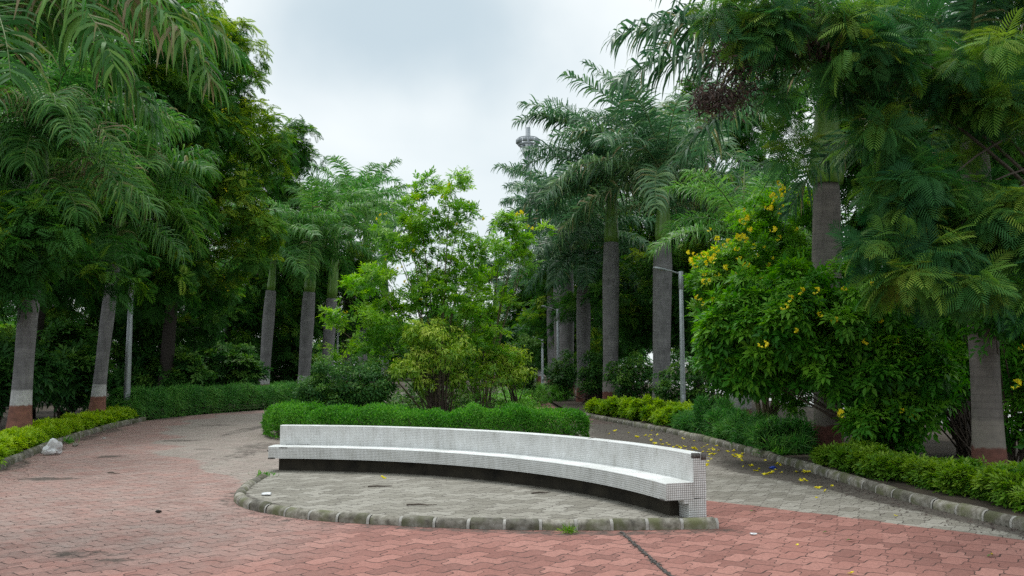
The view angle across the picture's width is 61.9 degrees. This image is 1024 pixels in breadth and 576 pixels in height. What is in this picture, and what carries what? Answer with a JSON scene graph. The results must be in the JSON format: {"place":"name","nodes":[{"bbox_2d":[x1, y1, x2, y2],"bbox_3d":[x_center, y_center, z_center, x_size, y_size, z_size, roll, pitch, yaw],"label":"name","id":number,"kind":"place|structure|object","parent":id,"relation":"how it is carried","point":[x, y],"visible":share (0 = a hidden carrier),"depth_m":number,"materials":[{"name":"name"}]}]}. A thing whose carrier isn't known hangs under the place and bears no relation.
{"place":"outdoors","nodes":[
{"label":"outdoors","id":0,"kind":"place"},
{"bbox_2d":[0,397,281,451],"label":"verge soil","id":1,"kind":"structure","parent":0,"point":[39,415],"depth_m":31.45,"materials":[{"name":"brown soil"}]},
{"bbox_2d":[0,443,7,468],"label":"border shrub","id":2,"kind":"object","parent":1,"relation":"on","point":[3,453],"visible":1,"depth_m":15.60,"materials":[{"name":"green plant"}]},
{"bbox_2d":[0,431,28,457],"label":"border shrub","id":3,"kind":"object","parent":1,"relation":"on","point":[7,442],"visible":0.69,"depth_m":16.84,"materials":[{"name":"green plant"}]},
{"bbox_2d":[0,425,48,455],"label":"border shrub","id":4,"kind":"object","parent":1,"relation":"on","point":[29,439],"visible":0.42,"depth_m":18.54,"materials":[{"name":"green plant"}]},
{"bbox_2d":[2,417,68,446],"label":"border shrub","id":5,"kind":"object","parent":1,"relation":"on","point":[50,428],"visible":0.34,"depth_m":20.86,"materials":[{"name":"green plant"}]},
{"bbox_2d":[0,324,73,421],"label":"shrub","id":6,"kind":"object","parent":1,"relation":"on","point":[47,371],"visible":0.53,"depth_m":23.27,"materials":[{"name":"green plant"}]},
{"bbox_2d":[33,417,93,437],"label":"border shrub","id":7,"kind":"object","parent":1,"relation":"on","point":[73,425],"visible":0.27,"depth_m":23.29,"materials":[{"name":"green plant"}]},
{"bbox_2d":[32,315,117,418],"bbox_3d":[-15.084,2.695,28.736,3.901,3.596,3.861,-3,-6,30],"label":"shrub","id":8,"kind":"object","parent":1,"relation":"on","point":[74,345],"visible":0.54,"depth_m":28.04,"materials":[{"name":"green plant"}]},
{"bbox_2d":[0,1,161,324],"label":"copperpod tree","id":9,"kind":"object","parent":1,"relation":"on","point":[27,255],"visible":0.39,"depth_m":20.20,"materials":[{"name":"green plant"}]},
{"bbox_2d":[60,409,119,428],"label":"border shrub","id":10,"kind":"object","parent":1,"relation":"on","point":[96,419],"visible":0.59,"depth_m":25.08,"materials":[{"name":"green plant"}]},
{"bbox_2d":[0,30,194,428],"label":"royal palm","id":11,"kind":"object","parent":1,"relation":"on","point":[64,108],"visible":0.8,"depth_m":20.41,"materials":[{"name":"plant"}]},
{"bbox_2d":[82,404,138,423],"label":"border shrub","id":12,"kind":"object","parent":1,"relation":"on","point":[123,413],"visible":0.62,"depth_m":28.03,"materials":[{"name":"green plant"}]},
{"bbox_2d":[27,118,223,411],"bbox_3d":[-12.398,-0.673,27.144,5.987,10.160,5.872,2,-5,-18],"label":"royal palm","id":13,"kind":"object","parent":1,"relation":"on","point":[162,174],"visible":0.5,"depth_m":26.82,"materials":[{"name":"plant"}]},
{"bbox_2d":[0,0,253,156],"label":"royal palm","id":14,"kind":"object","parent":1,"relation":"on","point":[151,15],"visible":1,"depth_m":12.15,"materials":[{"name":"plant"}]},
{"bbox_2d":[0,0,254,418],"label":"copperpod tree","id":15,"kind":"object","parent":1,"relation":"on","point":[173,85],"visible":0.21,"depth_m":31.91,"materials":[{"name":"green plant"}]},
{"bbox_2d":[123,277,133,404],"bbox_3d":[-13.805,2.062,29.936,1.070,5.296,0.342,0,-5,0],"label":"lamp post","id":16,"kind":"object","parent":1,"relation":"on","point":[127,376],"visible":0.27,"depth_m":29.84,"materials":[{"name":"metal"}]},
{"bbox_2d":[8,249,279,357],"bbox_3d":[-17.268,2.189,44.496,9.652,7.726,22.429,0,-5,0],"label":"copperpod tree","id":17,"kind":"object","parent":1,"relation":"on","point":[190,327],"visible":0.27,"depth_m":38.49,"materials":[{"name":"green plant"}]},
{"bbox_2d":[106,333,217,396],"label":"shrub","id":18,"kind":"object","parent":1,"relation":"on","point":[146,365],"visible":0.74,"depth_m":35.92,"materials":[{"name":"green plant"}]},
{"bbox_2d":[99,0,302,386],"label":"copperpod tree","id":19,"kind":"object","parent":1,"relation":"on","point":[231,187],"visible":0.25,"depth_m":36.48,"materials":[{"name":"green plant"}]},
{"bbox_2d":[106,380,310,420],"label":"hedge","id":20,"kind":"object","parent":1,"relation":"on","point":[143,401],"visible":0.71,"depth_m":33.47,"materials":[{"name":"green plant"}]},
{"bbox_2d":[178,335,273,400],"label":"shrub","id":21,"kind":"object","parent":1,"relation":"on","point":[242,366],"visible":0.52,"depth_m":41.03,"materials":[{"name":"green plant"}]},
{"bbox_2d":[206,200,340,385],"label":"royal palm","id":22,"kind":"object","parent":1,"relation":"on","point":[287,251],"visible":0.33,"depth_m":47.82,"materials":[{"name":"green plant"}]},
{"bbox_2d":[257,342,317,383],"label":"shrub","id":23,"kind":"object","parent":1,"relation":"on","point":[288,372],"visible":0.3,"depth_m":56.83,"materials":[{"name":"green plant"}]},
{"bbox_2d":[234,197,395,370],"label":"copperpod tree","id":24,"kind":"object","parent":1,"relation":"on","point":[287,332],"visible":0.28,"depth_m":58.20,"materials":[{"name":"green plant"}]},
{"bbox_2d":[246,177,388,383],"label":"royal palm","id":25,"kind":"object","parent":1,"relation":"on","point":[307,324],"visible":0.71,"depth_m":49.78,"materials":[{"name":"green plant"}]},
{"bbox_2d":[275,163,403,379],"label":"royal palm","id":26,"kind":"object","parent":1,"relation":"on","point":[329,334],"visible":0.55,"depth_m":55.88,"materials":[{"name":"green plant"}]},
{"bbox_2d":[336,319,348,382],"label":"lamp post","id":27,"kind":"object","parent":1,"relation":"on","point":[337,344],"visible":0.16,"depth_m":59.87,"materials":[{"name":"metal"}]},
{"bbox_2d":[3,368,950,431],"bbox_3d":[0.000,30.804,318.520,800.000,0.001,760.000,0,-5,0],"label":"ground","id":28,"kind":"structure","parent":0,"point":[809,411],"depth_m":40.17,"materials":[{"name":"soil"}]},
{"bbox_2d":[6,371,112,408],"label":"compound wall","id":29,"kind":"structure","parent":28,"relation":"on","point":[107,394],"depth_m":47.94,"materials":[{"name":"concrete"}]},
{"bbox_2d":[183,114,334,341],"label":"copperpod tree","id":30,"kind":"object","parent":28,"relation":"on","point":[298,129],"visible":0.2,"depth_m":54.67,"materials":[{"name":"green plant"}]},
{"bbox_2d":[303,155,412,384],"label":"royal palm","id":31,"kind":"object","parent":28,"relation":"on","point":[341,182],"visible":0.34,"depth_m":62.68,"materials":[{"name":"green plant"}]},
{"bbox_2d":[323,157,415,378],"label":"royal palm","id":32,"kind":"object","parent":28,"relation":"on","point":[403,186],"visible":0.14,"depth_m":72.49,"materials":[{"name":"green plant"}]},
{"bbox_2d":[354,214,424,380],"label":"royal palm","id":33,"kind":"object","parent":28,"relation":"on","point":[402,230],"visible":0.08,"depth_m":85.97,"materials":[{"name":"green plant"}]},
{"bbox_2d":[276,391,578,437],"bbox_3d":[-2.576,5.480,39.754,8.656,0.160,39.827,0,-5,0],"label":"island bed","id":34,"kind":"object","parent":28,"relation":"on","point":[277,431],"visible":0.02,"depth_m":25.70,"materials":[{"name":"soil"}]},
{"bbox_2d":[277,389,366,426],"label":"hedge","id":35,"kind":"object","parent":34,"relation":"on","point":[292,401],"depth_m":25.62,"materials":[{"name":"green plant"}]},
{"bbox_2d":[285,354,399,424],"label":"shrub","id":36,"kind":"object","parent":34,"relation":"on","point":[319,387],"visible":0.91,"depth_m":23.77,"materials":[{"name":"green plant"}]},
{"bbox_2d":[315,165,521,411],"bbox_3d":[-2.736,0.175,26.509,6.320,8.209,3.633,0,-5,0],"label":"flowering shrub","id":37,"kind":"object","parent":34,"relation":"on","point":[437,284],"visible":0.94,"depth_m":26.44,"materials":[{"name":"green plant"}]},
{"bbox_2d":[343,381,505,419],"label":"shrub","id":38,"kind":"object","parent":34,"relation":"on","point":[409,402],"visible":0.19,"depth_m":28.57,"materials":[{"name":"green plant"}]},
{"bbox_2d":[260,398,592,438],"bbox_3d":[-2.674,3.346,21.856,9.243,1.108,3.663,-1,-5,12],"label":"hedge","id":39,"kind":"object","parent":34,"relation":"on","point":[307,413],"visible":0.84,"depth_m":20.83,"materials":[{"name":"green plant"}]},
{"bbox_2d":[384,317,487,426],"bbox_3d":[-2.216,2.454,24.797,3.106,3.350,2.248,0,-5,0],"label":"shrub","id":40,"kind":"object","parent":34,"relation":"on","point":[428,337],"visible":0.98,"depth_m":24.62,"materials":[{"name":"green plant"}]},
{"bbox_2d":[369,299,545,401],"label":"shrub","id":41,"kind":"object","parent":34,"relation":"on","point":[517,341],"visible":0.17,"depth_m":41.45,"materials":[{"name":"green plant"}]},
{"bbox_2d":[447,363,512,424],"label":"shrub","id":42,"kind":"object","parent":34,"relation":"on","point":[478,392],"visible":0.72,"depth_m":25.19,"materials":[{"name":"green plant"}]},
{"bbox_2d":[465,387,540,416],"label":"shrub","id":43,"kind":"object","parent":34,"relation":"on","point":[525,401],"visible":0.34,"depth_m":29.20,"materials":[{"name":"green plant"}]},
{"bbox_2d":[470,343,537,419],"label":"shrub","id":44,"kind":"object","parent":34,"relation":"on","point":[505,365],"visible":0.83,"depth_m":27.47,"materials":[{"name":"green plant"}]},
{"bbox_2d":[456,206,556,418],"bbox_3d":[-0.317,0.853,28.676,3.276,7.229,2.424,2,-5,-18],"label":"flowering shrub","id":45,"kind":"object","parent":34,"relation":"on","point":[506,226],"visible":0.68,"depth_m":28.50,"materials":[{"name":"green plant"}]},
{"bbox_2d":[0,278,967,379],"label":"distant woods","id":46,"kind":"object","parent":28,"relation":"on","point":[318,346],"visible":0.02,"depth_m":106.73,"materials":[{"name":"green plant"}]},
{"bbox_2d":[462,273,538,383],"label":"copperpod tree","id":47,"kind":"object","parent":28,"relation":"on","point":[511,320],"visible":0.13,"depth_m":82.34,"materials":[{"name":"green plant"}]},
{"bbox_2d":[501,256,547,383],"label":"royal palm","id":48,"kind":"object","parent":28,"relation":"on","point":[538,374],"visible":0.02,"depth_m":83.38,"materials":[{"name":"green plant"}]},
{"bbox_2d":[516,127,539,249],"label":"floodlight mast","id":49,"kind":"object","parent":28,"relation":"on","point":[527,138],"visible":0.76,"depth_m":141.94,"materials":[{"name":"metal"}]},
{"bbox_2d":[499,381,573,405],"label":"shrub","id":50,"kind":"object","parent":28,"relation":"on","point":[539,395],"visible":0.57,"depth_m":43.43,"materials":[{"name":"green plant"}]},
{"bbox_2d":[533,337,543,386],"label":"lamp post","id":51,"kind":"object","parent":28,"relation":"on","point":[542,364],"visible":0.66,"depth_m":69.67,"materials":[{"name":"metal"}]},
{"bbox_2d":[505,230,573,388],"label":"royal palm","id":52,"kind":"object","parent":28,"relation":"on","point":[550,351],"visible":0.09,"depth_m":69.79,"materials":[{"name":"grey plant"}]},
{"bbox_2d":[498,166,582,369],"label":"royal palm","id":53,"kind":"object","parent":28,"relation":"on","point":[554,290],"visible":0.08,"depth_m":59.84,"materials":[{"name":"plant"}]},
{"bbox_2d":[511,212,648,374],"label":"copperpod tree","id":54,"kind":"object","parent":28,"relation":"on","point":[540,326],"visible":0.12,"depth_m":71.21,"materials":[{"name":"green plant"}]},
{"bbox_2d":[458,254,515,382],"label":"tree","id":55,"kind":"object","parent":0,"point":[500,279],"visible":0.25,"depth_m":95.01,"materials":[{"name":"green plant"}]},
{"bbox_2d":[0,392,1023,575],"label":"path","id":56,"kind":"structure","parent":0,"point":[60,508],"depth_m":9.72,"materials":[{"name":"red brick"}]},
{"bbox_2d":[41,438,62,454],"bbox_3d":[-9.784,3.372,18.196,0.389,0.348,0.236,1,-5,-6],"label":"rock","id":57,"kind":"object","parent":56,"relation":"on","point":[53,446],"visible":1,"depth_m":18.12,"materials":[{"name":"white stone"}]},
{"bbox_2d":[62,435,79,443],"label":"weed","id":58,"kind":"object","parent":56,"relation":"on","point":[68,440],"visible":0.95,"depth_m":20.77,"materials":[{"name":"green plant"}]},
{"bbox_2d":[0,417,145,469],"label":"kerb","id":59,"kind":"structure","parent":56,"relation":"on","point":[20,456],"depth_m":21.29,"materials":[{"name":"stone"}]},
{"bbox_2d":[248,470,278,476],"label":"weed","id":60,"kind":"object","parent":56,"relation":"on","point":[267,473],"visible":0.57,"depth_m":14.22,"materials":[{"name":"green plant"}]},
{"bbox_2d":[246,469,683,521],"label":"platform","id":61,"kind":"structure","parent":56,"relation":"on","point":[323,490],"depth_m":11.90,"materials":[{"name":"grey stone"}]},
{"bbox_2d":[368,485,387,486],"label":"twig","id":62,"kind":"object","parent":61,"relation":"on","point":[377,486],"visible":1,"depth_m":12.91,"materials":[{"name":"brown wood"}]},
{"bbox_2d":[406,503,436,505],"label":"twig","id":63,"kind":"object","parent":61,"relation":"on","point":[421,504],"visible":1,"depth_m":11.20,"materials":[{"name":"brown wood"}]},
{"bbox_2d":[234,473,718,529],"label":"kerb","id":64,"kind":"structure","parent":56,"relation":"on","point":[242,499],"depth_m":9.99,"materials":[{"name":"concrete"}]},
{"bbox_2d":[268,425,706,517],"bbox_3d":[-0.636,2.696,13.236,8.261,0.858,1.762,-4,-7,37],"label":"curved bench","id":65,"kind":"object","parent":56,"relation":"on","point":[669,481],"visible":0.9,"depth_m":13.38,"materials":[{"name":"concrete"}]},
{"bbox_2d":[0,418,1023,575],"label":"leaf litter","id":66,"kind":"object","parent":56,"relation":"on","point":[619,504],"visible":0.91,"depth_m":13.55,"materials":[{"name":"yellow plant"}]},
{"bbox_2d":[555,522,579,534],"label":"weed","id":67,"kind":"object","parent":56,"relation":"on","point":[569,529],"visible":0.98,"depth_m":9.71,"materials":[{"name":"green plant"}]},
{"bbox_2d":[567,408,1023,530],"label":"kerb","id":68,"kind":"structure","parent":56,"relation":"on","point":[980,513],"depth_m":13.23,"materials":[{"name":"concrete"}]},
{"bbox_2d":[7,0,1020,366],"label":"sky","id":69,"kind":"structure","parent":0,"point":[424,84],"materials":[{"name":"white"}]},
{"bbox_2d":[620,531,673,575],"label":"joint gravel","id":70,"kind":"structure","parent":0,"point":[666,572],"depth_m":8.57,"materials":[{"name":"grey gravel"}]},
{"bbox_2d":[548,390,1023,516],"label":"verge soil","id":71,"kind":"structure","parent":0,"point":[945,446],"depth_m":16.95,"materials":[{"name":"brown soil"}]},
{"bbox_2d":[542,305,559,398],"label":"lamp post","id":72,"kind":"object","parent":71,"relation":"on","point":[558,343],"visible":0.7,"depth_m":46.90,"materials":[{"name":"metal"}]},
{"bbox_2d":[540,348,576,399],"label":"shrub","id":73,"kind":"object","parent":71,"relation":"on","point":[565,376],"visible":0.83,"depth_m":44.31,"materials":[{"name":"green plant"}]},
{"bbox_2d":[485,150,641,394],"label":"royal palm","id":74,"kind":"object","parent":71,"relation":"on","point":[566,336],"visible":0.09,"depth_m":51.63,"materials":[{"name":"plant"}]},
{"bbox_2d":[497,168,675,401],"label":"royal palm","id":75,"kind":"object","parent":71,"relation":"on","point":[582,261],"visible":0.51,"depth_m":42.51,"materials":[{"name":"plant"}]},
{"bbox_2d":[571,384,601,402],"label":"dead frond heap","id":76,"kind":"object","parent":71,"relation":"on","point":[585,397],"visible":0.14,"depth_m":40.46,"materials":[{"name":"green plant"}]},
{"bbox_2d":[574,350,602,399],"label":"shrub","id":77,"kind":"object","parent":71,"relation":"on","point":[592,374],"visible":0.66,"depth_m":39.33,"materials":[{"name":"green plant"}]},
{"bbox_2d":[582,395,621,415],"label":"border shrub","id":78,"kind":"object","parent":71,"relation":"on","point":[594,405],"visible":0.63,"depth_m":31.25,"materials":[{"name":"green plant"}]},
{"bbox_2d":[507,69,727,399],"bbox_3d":[4.510,-1.637,37.385,9.582,13.912,9.707,0,-5,0],"label":"royal palm","id":79,"kind":"object","parent":71,"relation":"on","point":[610,293],"visible":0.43,"depth_m":36.91,"materials":[{"name":"plant"}]},
{"bbox_2d":[602,350,652,399],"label":"shrub","id":80,"kind":"object","parent":71,"relation":"on","point":[626,382],"visible":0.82,"depth_m":34.20,"materials":[{"name":"green plant"}]},
{"bbox_2d":[602,394,664,420],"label":"border shrub","id":81,"kind":"object","parent":71,"relation":"on","point":[624,403],"visible":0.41,"depth_m":29.33,"materials":[{"name":"green plant"}]},
{"bbox_2d":[625,399,665,425],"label":"border shrub","id":82,"kind":"object","parent":71,"relation":"on","point":[643,412],"visible":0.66,"depth_m":27.20,"materials":[{"name":"green plant"}]},
{"bbox_2d":[541,59,792,399],"bbox_3d":[6.142,-2.296,33.068,9.562,14.448,9.345,-1,-5,11],"label":"royal palm","id":83,"kind":"object","parent":71,"relation":"on","point":[656,147],"visible":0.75,"depth_m":32.83,"materials":[{"name":"green plant"}]},
{"bbox_2d":[653,267,685,403],"bbox_3d":[5.185,1.913,27.941,1.041,5.234,0.270,0,-5,0],"label":"lamp post","id":84,"kind":"object","parent":71,"relation":"on","point":[682,363],"visible":0.81,"depth_m":27.91,"materials":[{"name":"metal"}]},
{"bbox_2d":[646,398,694,425],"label":"border shrub","id":85,"kind":"object","parent":71,"relation":"on","point":[670,407],"visible":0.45,"depth_m":25.79,"materials":[{"name":"green plant"}]},
{"bbox_2d":[540,68,813,396],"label":"copperpod tree","id":86,"kind":"object","parent":71,"relation":"on","point":[749,137],"visible":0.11,"depth_m":47.06,"materials":[{"name":"green plant"}]},
{"bbox_2d":[648,349,729,409],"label":"shrub","id":87,"kind":"object","parent":71,"relation":"on","point":[665,385],"visible":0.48,"depth_m":28.90,"materials":[{"name":"green plant"}]},
{"bbox_2d":[580,166,812,362],"bbox_3d":[8.543,-0.018,38.202,11.819,10.979,7.675,-4,-6,36],"label":"copperpod tree","id":88,"kind":"object","parent":71,"relation":"on","point":[636,319],"visible":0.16,"depth_m":38.54,"materials":[{"name":"green plant"}]},
{"bbox_2d":[677,318,723,403],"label":"shrub","id":89,"kind":"object","parent":71,"relation":"on","point":[692,355],"visible":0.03,"depth_m":35.82,"materials":[{"name":"green plant"}]},
{"bbox_2d":[668,393,779,444],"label":"hedge","id":90,"kind":"object","parent":71,"relation":"on","point":[716,422],"visible":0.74,"depth_m":22.41,"materials":[{"name":"green plant"}]},
{"bbox_2d":[642,155,851,413],"bbox_3d":[7.142,0.147,26.313,6.355,8.368,6.438,3,-6,-32],"label":"royal palm","id":91,"kind":"object","parent":71,"relation":"on","point":[723,200],"visible":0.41,"depth_m":25.84,"materials":[{"name":"plant"}]},
{"bbox_2d":[682,180,813,420],"bbox_3d":[6.356,0.605,20.787,4.609,6.310,3.473,0,-5,0],"label":"flowering shrub","id":92,"kind":"object","parent":71,"relation":"on","point":[789,239],"visible":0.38,"depth_m":20.68,"materials":[{"name":"green plant"}]},
{"bbox_2d":[728,411,821,454],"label":"hedge","id":93,"kind":"object","parent":71,"relation":"on","point":[792,432],"visible":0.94,"depth_m":17.89,"materials":[{"name":"green plant"}]},
{"bbox_2d":[772,444,797,454],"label":"weed","id":94,"kind":"object","parent":71,"relation":"on","point":[777,451],"visible":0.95,"depth_m":17.33,"materials":[{"name":"green plant"}]},
{"bbox_2d":[600,0,1023,446],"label":"royal palm","id":95,"kind":"object","parent":71,"relation":"on","point":[826,205],"visible":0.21,"depth_m":18.42,"materials":[{"name":"plant"}]},
{"bbox_2d":[684,250,970,457],"bbox_3d":[6.318,1.319,16.680,5.506,4.161,3.747,0,-5,0],"label":"shrub","id":96,"kind":"object","parent":71,"relation":"on","point":[798,322],"visible":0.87,"depth_m":15.73,"materials":[{"name":"green plant"}]},
{"bbox_2d":[808,434,878,472],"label":"border shrub","id":97,"kind":"object","parent":71,"relation":"on","point":[820,454],"visible":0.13,"depth_m":15.44,"materials":[{"name":"green plant"}]},
{"bbox_2d":[679,0,1023,339],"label":"feathery tree","id":98,"kind":"object","parent":71,"relation":"on","point":[976,97],"visible":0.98,"depth_m":11.29,"materials":[{"name":"green plant"}]},
{"bbox_2d":[828,439,909,481],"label":"border shrub","id":99,"kind":"object","parent":71,"relation":"on","point":[840,453],"visible":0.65,"depth_m":14.12,"materials":[{"name":"green plant"}]},
{"bbox_2d":[741,0,1023,466],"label":"royal palm","id":100,"kind":"object","parent":71,"relation":"on","point":[988,441],"visible":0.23,"depth_m":13.30,"materials":[{"name":"plant"}]},
{"bbox_2d":[857,450,937,488],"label":"border shrub","id":101,"kind":"object","parent":71,"relation":"on","point":[912,458],"visible":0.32,"depth_m":13.32,"materials":[{"name":"green plant"}]},
{"bbox_2d":[791,0,1023,439],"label":"tree","id":102,"kind":"object","parent":71,"relation":"on","point":[848,186],"visible":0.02,"depth_m":20.07,"materials":[{"name":"green plant"}]},
{"bbox_2d":[904,454,992,497],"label":"border shrub","id":103,"kind":"object","parent":71,"relation":"on","point":[951,470],"visible":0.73,"depth_m":12.20,"materials":[{"name":"green plant"}]},
{"bbox_2d":[911,268,1023,464],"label":"shrub","id":104,"kind":"object","parent":71,"relation":"on","point":[1012,364],"visible":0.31,"depth_m":13.64,"materials":[{"name":"green plant"}]},
{"bbox_2d":[937,336,1014,457],"bbox_3d":[8.488,2.046,16.985,3.245,2.753,2.578,-3,-6,32],"label":"shrub","id":105,"kind":"object","parent":71,"relation":"on","point":[960,436],"visible":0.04,"depth_m":16.68,"materials":[{"name":"green plant"}]},
{"bbox_2d":[945,460,1023,512],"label":"border shrub","id":106,"kind":"object","parent":71,"relation":"on","point":[1001,483],"visible":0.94,"depth_m":11.08,"materials":[{"name":"green plant"}]},
{"bbox_2d":[635,379,1021,430],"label":"road","id":107,"kind":"structure","parent":0,"point":[842,403],"depth_m":44.78,"materials":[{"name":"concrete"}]}
]}

